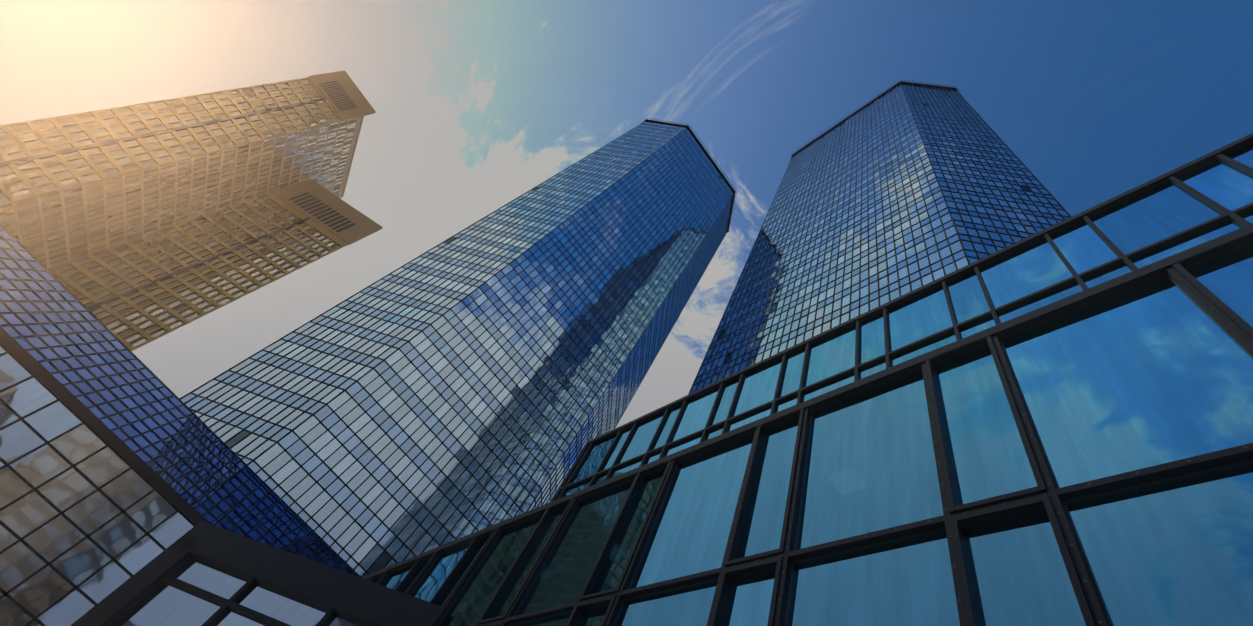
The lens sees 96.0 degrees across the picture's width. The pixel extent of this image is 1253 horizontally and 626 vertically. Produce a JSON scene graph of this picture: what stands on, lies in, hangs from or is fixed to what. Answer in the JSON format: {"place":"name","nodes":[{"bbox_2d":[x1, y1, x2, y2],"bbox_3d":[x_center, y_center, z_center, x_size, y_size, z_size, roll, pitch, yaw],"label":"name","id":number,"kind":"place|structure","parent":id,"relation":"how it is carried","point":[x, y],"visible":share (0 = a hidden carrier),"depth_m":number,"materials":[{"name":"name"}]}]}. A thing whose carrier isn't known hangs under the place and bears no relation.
{"place":"outdoors","nodes":[
{"label":"outdoors","id":0,"kind":"place"},
{"bbox_2d":[0,70,382,350],"bbox_3d":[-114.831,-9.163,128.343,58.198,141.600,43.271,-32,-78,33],"label":"slab tower","id":1,"kind":"structure","parent":0,"point":[142,311],"depth_m":126.09,"materials":[{"name":"stone"}]},
{"bbox_2d":[179,118,736,576],"bbox_3d":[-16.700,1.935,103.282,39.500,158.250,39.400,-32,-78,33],"label":"tower","id":2,"kind":"structure","parent":0,"point":[617,316],"depth_m":65.91,"materials":[{"name":"blue glass"}]},
{"bbox_2d":[0,0,1252,625],"label":"sky","id":3,"kind":"structure","parent":0,"point":[477,104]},
{"bbox_2d":[688,80,1071,394],"bbox_3d":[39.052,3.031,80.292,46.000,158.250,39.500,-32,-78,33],"label":"tower","id":4,"kind":"structure","parent":0,"point":[918,267],"depth_m":67.68,"materials":[{"name":"blue glass"}]},
{"label":"ground","id":5,"kind":"structure","parent":0,"visible":0},
{"bbox_2d":[0,344,194,625],"bbox_3d":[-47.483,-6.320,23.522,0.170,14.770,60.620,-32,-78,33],"label":"facade","id":6,"kind":"structure","parent":5,"relation":"on","point":[147,499],"depth_m":31.34,"materials":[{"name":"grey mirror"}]},
{"bbox_2d":[0,223,360,577],"bbox_3d":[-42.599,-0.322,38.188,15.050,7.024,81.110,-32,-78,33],"label":"skyscraper","id":7,"kind":"structure","parent":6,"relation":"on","point":[239,502],"depth_m":37.90,"materials":[{"name":"blue glass"}]},
{"bbox_2d":[70,521,445,625],"bbox_3d":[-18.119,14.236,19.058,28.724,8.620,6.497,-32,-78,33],"label":"glass building","id":8,"kind":"structure","parent":5,"relation":"on","point":[320,594],"depth_m":15.89,"materials":[{"name":"black metal"}]},
{"bbox_2d":[361,133,1252,625],"bbox_3d":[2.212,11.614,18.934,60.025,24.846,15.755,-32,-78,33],"label":"glass building","id":9,"kind":"structure","parent":5,"relation":"on","point":[723,553],"depth_m":8.78,"materials":[{"name":"blue glass"}]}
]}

